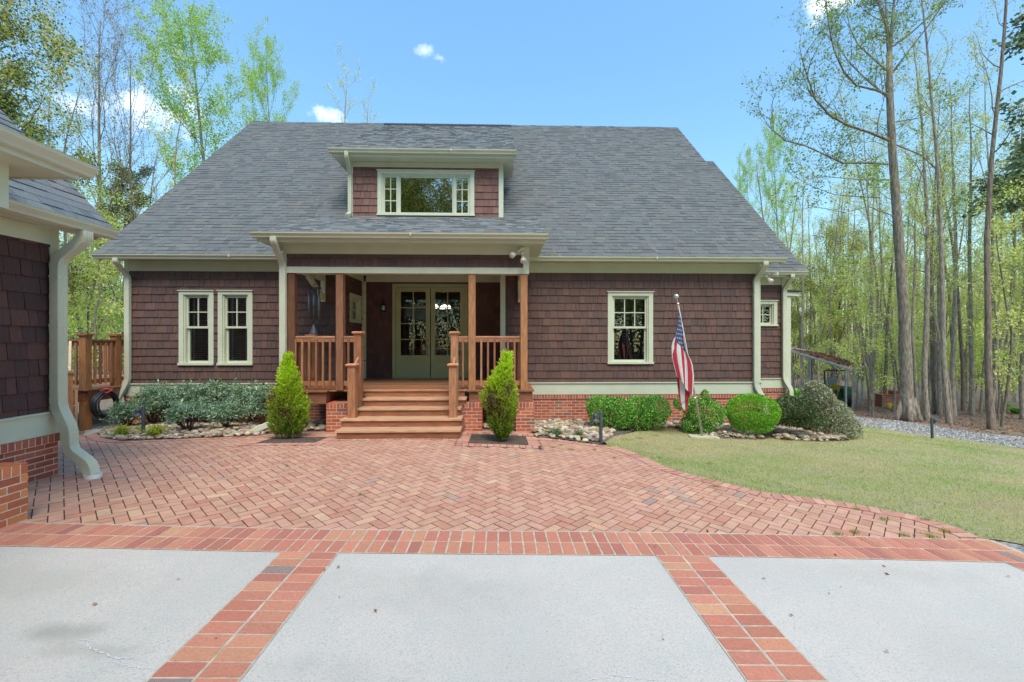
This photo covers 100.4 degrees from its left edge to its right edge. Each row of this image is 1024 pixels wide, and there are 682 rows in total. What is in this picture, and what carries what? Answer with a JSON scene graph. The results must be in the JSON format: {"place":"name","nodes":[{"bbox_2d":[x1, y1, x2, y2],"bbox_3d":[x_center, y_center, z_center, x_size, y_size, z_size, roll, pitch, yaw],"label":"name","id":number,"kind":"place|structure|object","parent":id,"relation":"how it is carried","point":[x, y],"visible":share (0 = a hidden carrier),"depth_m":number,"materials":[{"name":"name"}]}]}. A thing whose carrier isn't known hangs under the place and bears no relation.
{"place":"outdoors","nodes":[
{"label":"outdoors","id":0,"kind":"place"},
{"bbox_2d":[0,0,1023,361],"label":"sky","id":1,"kind":"structure","parent":0,"point":[616,63],"materials":[{"name":"blue"}]},
{"bbox_2d":[22,430,1006,545],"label":"herringbone paving","id":2,"kind":"structure","parent":0,"point":[405,484],"depth_m":4.71,"materials":[{"name":"brick"}]},
{"bbox_2d":[78,365,1023,554],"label":"ground","id":3,"kind":"structure","parent":0,"point":[104,404],"depth_m":19.83,"materials":[{"name":"brown soil"}]},
{"bbox_2d":[0,8,63,245],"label":"pine tree","id":4,"kind":"object","parent":3,"relation":"on","point":[14,107],"visible":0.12,"depth_m":22.02,"materials":[{"name":"green plant"}]},
{"bbox_2d":[0,109,119,527],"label":"garage","id":5,"kind":"structure","parent":3,"relation":"on","point":[38,422],"depth_m":4.78,"materials":[{"name":"brown wood"}]},
{"bbox_2d":[0,0,133,309],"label":"oak tree","id":6,"kind":"object","parent":3,"relation":"on","point":[58,53],"visible":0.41,"depth_m":16.99,"materials":[{"name":"green plant"}]},
{"bbox_2d":[29,34,107,332],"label":"slender tree","id":7,"kind":"object","parent":3,"relation":"on","point":[65,234],"visible":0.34,"depth_m":18.72,"materials":[{"name":"green plant"}]},
{"bbox_2d":[15,0,168,373],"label":"bare tree","id":8,"kind":"object","parent":3,"relation":"on","point":[99,77],"visible":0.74,"depth_m":23.89,"materials":[{"name":"green plant"}]},
{"bbox_2d":[68,333,124,430],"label":"side deck","id":9,"kind":"structure","parent":3,"relation":"on","point":[85,386],"depth_m":9.07,"materials":[{"name":"brown wood"}]},
{"bbox_2d":[89,388,119,419],"bbox_3d":[-8.850,1.372,9.280,0.253,0.680,0.631,0,0,-2],"label":"hose coil","id":10,"kind":"object","parent":9,"relation":"hanging from","point":[96,398],"visible":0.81,"depth_m":9.11,"materials":[{"name":"black rubber"}]},
{"bbox_2d":[68,179,130,355],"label":"sapling tree","id":11,"kind":"object","parent":3,"relation":"on","point":[97,275],"visible":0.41,"depth_m":19.69,"materials":[{"name":"green plant"}]},
{"bbox_2d":[68,186,134,374],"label":"sapling tree","id":12,"kind":"object","parent":3,"relation":"on","point":[97,302],"visible":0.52,"depth_m":18.65,"materials":[{"name":"green plant"}]},
{"bbox_2d":[69,159,158,373],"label":"pine tree","id":13,"kind":"object","parent":3,"relation":"on","point":[133,188],"visible":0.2,"depth_m":27.49,"materials":[{"name":"green plant"}]},
{"bbox_2d":[0,546,279,681],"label":"concrete drive","id":14,"kind":"structure","parent":3,"relation":"on","point":[151,610],"depth_m":2.63,"materials":[{"name":"grey concrete"}]},
{"bbox_2d":[67,0,219,227],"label":"bare tree","id":15,"kind":"object","parent":3,"relation":"on","point":[129,151],"visible":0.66,"depth_m":26.81,"materials":[{"name":"green plant"}]},
{"bbox_2d":[132,45,207,208],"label":"slender tree","id":16,"kind":"object","parent":3,"relation":"on","point":[176,151],"visible":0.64,"depth_m":22.64,"materials":[{"name":"green plant"}]},
{"bbox_2d":[112,0,265,200],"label":"poplar tree","id":17,"kind":"object","parent":3,"relation":"on","point":[197,39],"visible":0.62,"depth_m":25.18,"materials":[{"name":"green plant"}]},
{"bbox_2d":[97,419,325,440],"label":"river stones","id":18,"kind":"object","parent":3,"relation":"on","point":[210,430],"visible":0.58,"depth_m":8.32,"materials":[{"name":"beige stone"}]},
{"bbox_2d":[98,399,155,425],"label":"nandina shrub","id":19,"kind":"object","parent":18,"relation":"on","point":[125,412],"visible":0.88,"depth_m":9.08,"materials":[{"name":"green plant"}]},
{"bbox_2d":[123,380,172,423],"bbox_3d":[-8.146,1.408,9.646,1.098,1.061,1.044,0,0,-40],"label":"nandina shrub","id":20,"kind":"object","parent":18,"relation":"on","point":[145,397],"visible":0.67,"depth_m":9.54,"materials":[{"name":"green plant"}]},
{"bbox_2d":[147,378,204,422],"bbox_3d":[-7.544,1.391,9.648,1.048,1.084,0.994,0,0,-30],"label":"nandina shrub","id":21,"kind":"object","parent":18,"relation":"on","point":[176,393],"visible":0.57,"depth_m":9.45,"materials":[{"name":"green plant"}]},
{"bbox_2d":[155,396,211,430],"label":"nandina shrub","id":22,"kind":"object","parent":18,"relation":"on","point":[185,409],"visible":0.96,"depth_m":8.50,"materials":[{"name":"green plant"}]},
{"bbox_2d":[173,378,224,422],"bbox_3d":[-7.070,1.381,9.714,1.145,1.105,1.005,0,0,27],"label":"nandina shrub","id":23,"kind":"object","parent":18,"relation":"on","point":[199,389],"visible":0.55,"depth_m":9.62,"materials":[{"name":"green plant"}]},
{"bbox_2d":[196,377,247,422],"bbox_3d":[-6.677,1.381,9.812,1.131,1.109,1.056,0,0,-29],"label":"nandina shrub","id":24,"kind":"object","parent":18,"relation":"on","point":[221,386],"visible":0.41,"depth_m":9.68,"materials":[{"name":"green plant"}]},
{"bbox_2d":[200,397,254,427],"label":"nandina shrub","id":25,"kind":"object","parent":18,"relation":"on","point":[225,413],"visible":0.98,"depth_m":8.69,"materials":[{"name":"green plant"}]},
{"bbox_2d":[218,379,261,424],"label":"nandina shrub","id":26,"kind":"object","parent":18,"relation":"on","point":[240,391],"visible":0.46,"depth_m":9.42,"materials":[{"name":"green plant"}]},
{"bbox_2d":[240,380,274,423],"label":"nandina shrub","id":27,"kind":"object","parent":18,"relation":"on","point":[254,400],"visible":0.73,"depth_m":9.16,"materials":[{"name":"green plant"}]},
{"bbox_2d":[145,552,337,681],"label":"mortar bed","id":28,"kind":"object","parent":3,"relation":"on","point":[230,639],"visible":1,"depth_m":2.42,"materials":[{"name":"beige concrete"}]},
{"bbox_2d":[232,15,302,122],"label":"slender tree","id":29,"kind":"object","parent":3,"relation":"on","point":[266,68],"visible":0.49,"depth_m":30.73,"materials":[{"name":"green plant"}]},
{"bbox_2d":[259,437,327,442],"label":"planter soil","id":30,"kind":"structure","parent":3,"relation":"on","point":[298,440],"depth_m":7.36,"materials":[{"name":"soil"}]},
{"bbox_2d":[264,351,311,437],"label":"golden cypress","id":31,"kind":"object","parent":30,"relation":"on","point":[288,400],"visible":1,"depth_m":7.51,"materials":[{"name":"green plant"}]},
{"bbox_2d":[91,121,808,438],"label":"shingle house","id":32,"kind":"structure","parent":3,"relation":"on","point":[565,264],"depth_m":10.31,"materials":[{"name":"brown wood"}]},
{"bbox_2d":[177,290,214,364],"bbox_3d":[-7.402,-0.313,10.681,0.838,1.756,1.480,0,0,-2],"label":"window","id":33,"kind":"structure","parent":32,"relation":"in","point":[196,307],"depth_m":10.04,"materials":[{"name":"white paint"}]},
{"bbox_2d":[216,290,253,364],"bbox_3d":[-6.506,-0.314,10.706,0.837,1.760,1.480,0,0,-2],"label":"window","id":34,"kind":"structure","parent":32,"relation":"in","point":[235,312],"depth_m":10.06,"materials":[{"name":"green paint"}]},
{"bbox_2d":[396,287,429,376],"bbox_3d":[-2.632,-0.234,11.354,0.890,2.387,0.126,0,0,-2],"label":"door","id":35,"kind":"structure","parent":32,"relation":"in","point":[413,365],"depth_m":11.37,"materials":[{"name":"green paint"}]},
{"bbox_2d":[376,169,474,215],"bbox_3d":[-2.210,-3.806,11.029,2.516,1.173,0.190,0,0,-2],"label":"window","id":36,"kind":"structure","parent":32,"relation":"in","point":[400,192],"depth_m":11.04,"materials":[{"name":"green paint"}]},
{"bbox_2d":[431,287,463,376],"bbox_3d":[-1.719,-0.234,11.420,0.890,2.387,0.045,0,0,-2],"label":"door","id":37,"kind":"structure","parent":32,"relation":"in","point":[439,368],"depth_m":11.40,"materials":[{"name":"green paint"}]},
{"bbox_2d":[607,291,653,363],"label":"window","id":38,"kind":"structure","parent":32,"relation":"in","point":[630,313],"depth_m":10.90,"materials":[{"name":"white paint"}]},
{"bbox_2d":[761,300,778,325],"bbox_3d":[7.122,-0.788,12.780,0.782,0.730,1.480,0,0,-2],"label":"window","id":39,"kind":"structure","parent":32,"relation":"in","point":[768,307],"depth_m":12.11,"materials":[{"name":"white paint"}]},
{"bbox_2d":[240,553,746,681],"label":"concrete drive","id":40,"kind":"structure","parent":3,"relation":"on","point":[497,618],"depth_m":2.54,"materials":[{"name":"grey concrete"}]},
{"bbox_2d":[469,435,527,445],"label":"planter soil","id":41,"kind":"structure","parent":3,"relation":"on","point":[493,439],"depth_m":7.50,"materials":[{"name":"soil"}]},
{"bbox_2d":[478,349,519,441],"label":"golden cypress","id":42,"kind":"object","parent":41,"relation":"on","point":[500,392],"visible":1,"depth_m":7.30,"materials":[{"name":"green plant"}]},
{"bbox_2d":[0,523,1023,681],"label":"brick band","id":43,"kind":"object","parent":3,"relation":"on","point":[221,664],"visible":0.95,"depth_m":3.41,"materials":[{"name":"brick"}]},
{"bbox_2d":[0,522,1023,562],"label":"mortar bed","id":44,"kind":"object","parent":3,"relation":"on","point":[584,542],"visible":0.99,"depth_m":3.61,"materials":[{"name":"beige concrete"}]},
{"bbox_2d":[86,432,978,538],"bbox_3d":[-2.150,1.817,7.457,14.493,0.287,2.972,0,0,17],"label":"brick edging","id":45,"kind":"object","parent":3,"relation":"on","point":[465,437],"visible":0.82,"depth_m":6.86,"materials":[{"name":"brick"}]},
{"bbox_2d":[63,232,1022,380],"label":"trunks","id":46,"kind":"object","parent":3,"relation":"on","point":[797,358],"visible":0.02,"depth_m":52.70,"materials":[{"name":"brown plant"}]},
{"bbox_2d":[532,422,848,443],"bbox_3d":[4.058,2.047,9.817,7.892,0.519,3.192,0,0,-14],"label":"planting bed","id":47,"kind":"object","parent":3,"relation":"on","point":[766,435],"visible":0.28,"depth_m":8.83,"materials":[{"name":"soil"}]},
{"bbox_2d":[585,395,637,429],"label":"clipped shrub","id":48,"kind":"object","parent":47,"relation":"on","point":[613,407],"visible":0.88,"depth_m":9.05,"materials":[{"name":"green plant"}]},
{"bbox_2d":[615,394,671,430],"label":"clipped shrub","id":49,"kind":"object","parent":47,"relation":"on","point":[649,412],"visible":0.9,"depth_m":9.11,"materials":[{"name":"green plant"}]},
{"bbox_2d":[530,419,763,441],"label":"river stones","id":50,"kind":"object","parent":47,"relation":"on","point":[727,430],"visible":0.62,"depth_m":8.85,"materials":[{"name":"beige stone"}]},
{"bbox_2d":[672,389,726,433],"bbox_3d":[3.980,1.502,9.098,1.142,0.969,0.794,0,0,-2],"label":"clipped shrub","id":51,"kind":"object","parent":47,"relation":"on","point":[707,422],"visible":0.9,"depth_m":8.95,"materials":[{"name":"green plant"}]},
{"bbox_2d":[725,393,781,433],"bbox_3d":[5.105,1.569,9.019,1.181,0.952,1.043,0,0,-31],"label":"round boxwood","id":52,"kind":"object","parent":47,"relation":"on","point":[736,419],"visible":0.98,"depth_m":8.77,"materials":[{"name":"green plant"}]},
{"bbox_2d":[768,395,829,429],"bbox_3d":[6.252,1.624,9.113,1.797,1.012,1.014,0,0,-26],"label":"loose shrub","id":53,"kind":"object","parent":47,"relation":"on","point":[809,412],"visible":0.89,"depth_m":8.78,"materials":[{"name":"green plant"}]},
{"bbox_2d":[795,380,863,438],"bbox_3d":[7.200,1.506,9.717,1.296,1.279,1.290,0,0,-28],"label":"variegated shrub","id":54,"kind":"object","parent":47,"relation":"on","point":[844,419],"visible":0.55,"depth_m":9.38,"materials":[{"name":"green plant"}]},
{"bbox_2d":[657,556,828,681],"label":"mortar bed","id":55,"kind":"object","parent":3,"relation":"on","point":[758,646],"visible":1,"depth_m":2.52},
{"bbox_2d":[730,145,769,220],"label":"slender tree","id":56,"kind":"object","parent":3,"relation":"on","point":[745,172],"visible":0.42,"depth_m":38.41,"materials":[{"name":"green plant"}]},
{"bbox_2d":[751,105,804,259],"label":"slender tree","id":57,"kind":"object","parent":3,"relation":"on","point":[770,145],"visible":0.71,"depth_m":33.34,"materials":[{"name":"green plant"}]},
{"bbox_2d":[785,249,824,354],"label":"oak tree","id":58,"kind":"object","parent":3,"relation":"on","point":[796,319],"visible":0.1,"depth_m":32.78,"materials":[{"name":"green plant"}]},
{"bbox_2d":[771,425,848,440],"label":"river stones","id":59,"kind":"object","parent":3,"relation":"on","point":[784,432],"visible":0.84,"depth_m":8.98,"materials":[{"name":"beige stone"}]},
{"bbox_2d":[779,156,846,388],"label":"forest tree","id":60,"kind":"object","parent":3,"relation":"on","point":[802,341],"visible":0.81,"depth_m":29.20,"materials":[{"name":"green plant"}]},
{"bbox_2d":[792,275,843,383],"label":"sapling tree","id":61,"kind":"object","parent":3,"relation":"on","point":[823,327],"visible":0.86,"depth_m":27.20,"materials":[{"name":"green plant"}]},
{"bbox_2d":[791,347,863,409],"bbox_3d":[16.916,1.952,23.006,8.571,3.577,2.683,0,0,-44],"label":"carport","id":62,"kind":"object","parent":3,"relation":"on","point":[823,360],"visible":0.43,"depth_m":21.10,"materials":[{"name":"metal"}]},
{"bbox_2d":[801,156,856,376],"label":"forest tree","id":63,"kind":"object","parent":3,"relation":"on","point":[830,335],"visible":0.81,"depth_m":27.69,"materials":[{"name":"green plant"}]},
{"bbox_2d":[822,369,851,407],"bbox_3d":[17.983,2.589,24.049,1.460,2.077,2.542,0,0,27],"label":"tractor","id":64,"kind":"object","parent":3,"relation":"on","point":[831,383],"visible":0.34,"depth_m":23.15,"materials":[{"name":"metal"}]},
{"bbox_2d":[791,212,909,376],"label":"oak tree","id":65,"kind":"object","parent":3,"relation":"on","point":[807,282],"visible":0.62,"depth_m":29.65,"materials":[{"name":"green plant"}]},
{"bbox_2d":[830,153,887,400],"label":"forest tree","id":66,"kind":"object","parent":3,"relation":"on","point":[855,302],"visible":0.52,"depth_m":27.14,"materials":[{"name":"green plant"}]},
{"bbox_2d":[823,253,897,415],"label":"sapling tree","id":67,"kind":"object","parent":3,"relation":"on","point":[859,339],"visible":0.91,"depth_m":18.98,"materials":[{"name":"green plant"}]},
{"bbox_2d":[829,88,892,408],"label":"forest tree","id":68,"kind":"object","parent":3,"relation":"on","point":[871,319],"visible":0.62,"depth_m":22.66,"materials":[{"name":"green plant"}]},
{"bbox_2d":[842,286,887,396],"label":"sapling tree","id":69,"kind":"object","parent":3,"relation":"on","point":[866,334],"visible":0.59,"depth_m":23.35,"materials":[{"name":"green plant"}]},
{"bbox_2d":[710,557,1023,681],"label":"concrete drive","id":70,"kind":"structure","parent":3,"relation":"on","point":[938,621],"depth_m":2.75,"materials":[{"name":"grey concrete"}]},
{"bbox_2d":[832,61,904,410],"bbox_3d":[18.207,-5.321,21.314,3.296,18.136,2.313,-2,0,-2],"label":"forest tree","id":71,"kind":"object","parent":3,"relation":"on","point":[874,351],"visible":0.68,"depth_m":21.59,"materials":[{"name":"green plant"}]},
{"bbox_2d":[737,0,1004,422],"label":"tree","id":72,"kind":"object","parent":3,"relation":"on","point":[908,410],"visible":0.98,"depth_m":15.20,"materials":[{"name":"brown plant"}]},
{"bbox_2d":[853,187,898,357],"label":"forest tree","id":73,"kind":"object","parent":3,"relation":"on","point":[878,276],"visible":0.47,"depth_m":24.00,"materials":[{"name":"green plant"}]},
{"bbox_2d":[857,109,910,411],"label":"forest tree","id":74,"kind":"object","parent":3,"relation":"on","point":[891,346],"visible":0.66,"depth_m":21.00,"materials":[{"name":"green plant"}]},
{"bbox_2d":[846,14,932,221],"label":"forest tree","id":75,"kind":"object","parent":3,"relation":"on","point":[886,121],"visible":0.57,"depth_m":21.56,"materials":[{"name":"green plant"}]},
{"bbox_2d":[866,233,934,381],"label":"sapling tree","id":76,"kind":"object","parent":3,"relation":"on","point":[893,285],"visible":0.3,"depth_m":20.53,"materials":[{"name":"green plant"}]},
{"bbox_2d":[855,144,953,393],"bbox_3d":[21.152,-3.381,23.742,3.625,14.394,3.642,0,0,17],"label":"forest tree","id":77,"kind":"object","parent":3,"relation":"on","point":[886,362],"visible":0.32,"depth_m":24.36,"materials":[{"name":"green plant"}]},
{"bbox_2d":[865,3,974,420],"bbox_3d":[15.569,-4.911,16.660,3.132,16.204,4.032,0,0,35],"label":"forest tree","id":78,"kind":"object","parent":3,"relation":"on","point":[924,385],"visible":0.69,"depth_m":16.22,"materials":[{"name":"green plant"}]},
{"bbox_2d":[870,103,971,408],"bbox_3d":[17.270,-3.477,18.162,2.719,13.707,2.715,0,0,-22],"label":"forest tree","id":79,"kind":"object","parent":3,"relation":"on","point":[912,312],"visible":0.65,"depth_m":18.16,"materials":[{"name":"green plant"}]},
{"bbox_2d":[873,0,974,423],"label":"forest tree","id":80,"kind":"object","parent":3,"relation":"on","point":[946,401],"visible":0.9,"depth_m":15.18,"materials":[{"name":"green plant"}]},
{"bbox_2d":[877,87,979,414],"bbox_3d":[19.903,-4.058,20.250,2.980,15.419,3.837,0,0,-37],"label":"forest tree","id":81,"kind":"object","parent":3,"relation":"on","point":[939,397],"visible":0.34,"depth_m":20.26,"materials":[{"name":"green plant"}]},
{"bbox_2d":[833,399,1023,435],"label":"leaf litter","id":82,"kind":"object","parent":3,"relation":"on","point":[975,426],"visible":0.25,"depth_m":17.55,"materials":[{"name":"brown plant"}]},
{"bbox_2d":[896,77,967,413],"bbox_3d":[20.720,-4.673,20.680,2.966,16.632,2.952,-2,0,-14],"label":"forest tree","id":83,"kind":"object","parent":3,"relation":"on","point":[933,394],"visible":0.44,"depth_m":20.55,"materials":[{"name":"green plant"}]},
{"bbox_2d":[895,143,972,411],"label":"forest tree","id":84,"kind":"object","parent":3,"relation":"on","point":[935,354],"visible":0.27,"depth_m":21.00,"materials":[{"name":"green plant"}]},
{"bbox_2d":[906,127,970,419],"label":"forest tree","id":85,"kind":"object","parent":3,"relation":"on","point":[934,310],"visible":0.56,"depth_m":18.21,"materials":[{"name":"green plant"}]},
{"bbox_2d":[853,416,1023,448],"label":"gravel drive","id":86,"kind":"structure","parent":3,"relation":"on","point":[940,431],"depth_m":12.75,"materials":[{"name":"grey gravel"}]},
{"bbox_2d":[852,416,1023,447],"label":"gravel stones","id":87,"kind":"object","parent":86,"relation":"on","point":[928,430],"visible":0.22,"depth_m":12.70,"materials":[{"name":"grey gravel"}]},
{"bbox_2d":[910,54,977,410],"bbox_3d":[22.626,-5.537,22.545,3.276,18.737,3.261,-1,0,17],"label":"forest tree","id":88,"kind":"object","parent":3,"relation":"on","point":[962,377],"visible":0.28,"depth_m":22.24,"materials":[{"name":"green plant"}]},
{"bbox_2d":[881,55,1023,417],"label":"forest tree","id":89,"kind":"object","parent":3,"relation":"on","point":[953,348],"visible":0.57,"depth_m":19.15,"materials":[{"name":"green plant"}]},
{"bbox_2d":[906,50,1022,414],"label":"forest tree","id":90,"kind":"object","parent":3,"relation":"on","point":[971,407],"visible":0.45,"depth_m":20.29,"materials":[{"name":"green plant"}]},
{"bbox_2d":[955,264,995,407],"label":"sapling tree","id":91,"kind":"object","parent":3,"relation":"on","point":[980,342],"visible":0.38,"depth_m":23.78,"materials":[{"name":"green plant"}]},
{"bbox_2d":[938,0,1023,429],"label":"forest tree","id":92,"kind":"object","parent":3,"relation":"on","point":[990,415],"visible":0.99,"depth_m":13.73,"materials":[{"name":"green plant"}]},
{"bbox_2d":[940,34,1021,412],"bbox_3d":[24.284,-6.140,21.721,3.639,19.917,2.656,0,0,20],"label":"forest tree","id":93,"kind":"object","parent":3,"relation":"on","point":[987,157],"visible":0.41,"depth_m":21.55,"materials":[{"name":"green plant"}]},
{"bbox_2d":[944,104,1023,409],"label":"forest tree","id":94,"kind":"object","parent":3,"relation":"on","point":[994,260],"visible":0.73,"depth_m":16.00,"materials":[{"name":"green plant"}]},
{"bbox_2d":[945,160,1022,402],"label":"forest tree","id":95,"kind":"object","parent":3,"relation":"on","point":[967,385],"visible":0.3,"depth_m":27.01,"materials":[{"name":"green plant"}]},
{"bbox_2d":[959,111,1017,413],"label":"forest tree","id":96,"kind":"object","parent":3,"relation":"on","point":[981,399],"visible":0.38,"depth_m":20.49,"materials":[{"name":"green plant"}]},
{"bbox_2d":[954,4,1023,220],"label":"pine tree","id":97,"kind":"object","parent":3,"relation":"on","point":[1016,163],"visible":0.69,"depth_m":16.53,"materials":[{"name":"green plant"}]},
{"bbox_2d":[960,79,1023,419],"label":"forest tree","id":98,"kind":"object","parent":3,"relation":"on","point":[1021,398],"visible":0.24,"depth_m":19.01,"materials":[{"name":"green plant"}]},
{"bbox_2d":[963,179,1023,426],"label":"sapling tree","id":99,"kind":"object","parent":3,"relation":"on","point":[1008,369],"visible":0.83,"depth_m":14.71,"materials":[{"name":"green plant"}]},
{"bbox_2d":[967,121,1023,421],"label":"forest tree","id":100,"kind":"object","parent":3,"relation":"on","point":[1010,301],"visible":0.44,"depth_m":17.26,"materials":[{"name":"green plant"}]},
{"bbox_2d":[968,261,1023,419],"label":"sapling tree","id":101,"kind":"object","parent":3,"relation":"on","point":[999,387],"visible":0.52,"depth_m":18.60,"materials":[{"name":"green plant"}]},
{"bbox_2d":[982,175,1023,338],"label":"forest tree","id":102,"kind":"object","parent":3,"relation":"on","point":[1015,198],"visible":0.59,"depth_m":16.39,"materials":[{"name":"green plant"}]},
{"bbox_2d":[605,426,1023,543],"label":"lawn","id":103,"kind":"structure","parent":0,"point":[903,461],"depth_m":6.50,"materials":[{"name":"green plant"}]},
{"bbox_2d":[674,294,703,435],"bbox_3d":[3.552,0.517,8.556,0.666,2.913,0.098,0,0,-11],"label":"flagpole","id":104,"kind":"object","parent":103,"relation":"on","point":[676,296],"visible":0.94,"depth_m":8.57,"materials":[{"name":"metal"}]},
{"bbox_2d":[671,311,693,414],"bbox_3d":[3.380,0.414,8.522,0.437,2.146,0.180,0,0,-2],"label":"flag","id":105,"kind":"object","parent":104,"relation":"hanging from","point":[683,365],"visible":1,"depth_m":8.47,"materials":[{"name":"fabric"}]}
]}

